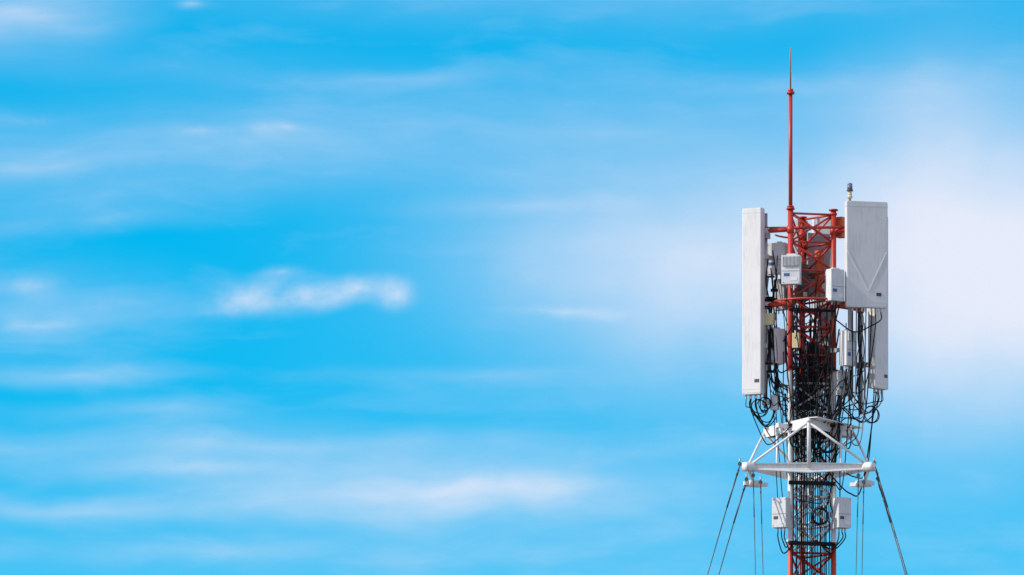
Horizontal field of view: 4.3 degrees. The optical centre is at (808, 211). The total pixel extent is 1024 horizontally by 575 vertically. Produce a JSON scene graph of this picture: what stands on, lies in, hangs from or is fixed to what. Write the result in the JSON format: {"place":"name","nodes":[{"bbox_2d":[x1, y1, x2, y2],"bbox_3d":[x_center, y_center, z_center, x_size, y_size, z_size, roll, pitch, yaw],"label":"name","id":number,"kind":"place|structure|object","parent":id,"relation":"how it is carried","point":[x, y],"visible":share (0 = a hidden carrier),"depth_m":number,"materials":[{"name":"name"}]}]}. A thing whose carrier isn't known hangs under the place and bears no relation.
{"place":"outdoors","nodes":[
{"label":"outdoors","id":0,"kind":"place"},
{"bbox_2d":[0,0,1023,574],"label":"sky","id":1,"kind":"structure","parent":0,"point":[287,287],"materials":[{"name":"blue"}]},
{"bbox_3d":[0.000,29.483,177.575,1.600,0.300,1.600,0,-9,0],"label":"mast foundation pad","id":2,"kind":"object","parent":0,"visible":0},
{"bbox_2d":[707,47,907,574],"bbox_3d":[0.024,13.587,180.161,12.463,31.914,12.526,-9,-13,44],"label":"lattice mast","id":3,"kind":"object","parent":2,"relation":"on","point":[803,261],"visible":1,"depth_m":181.71,"materials":[{"name":"red metal"}]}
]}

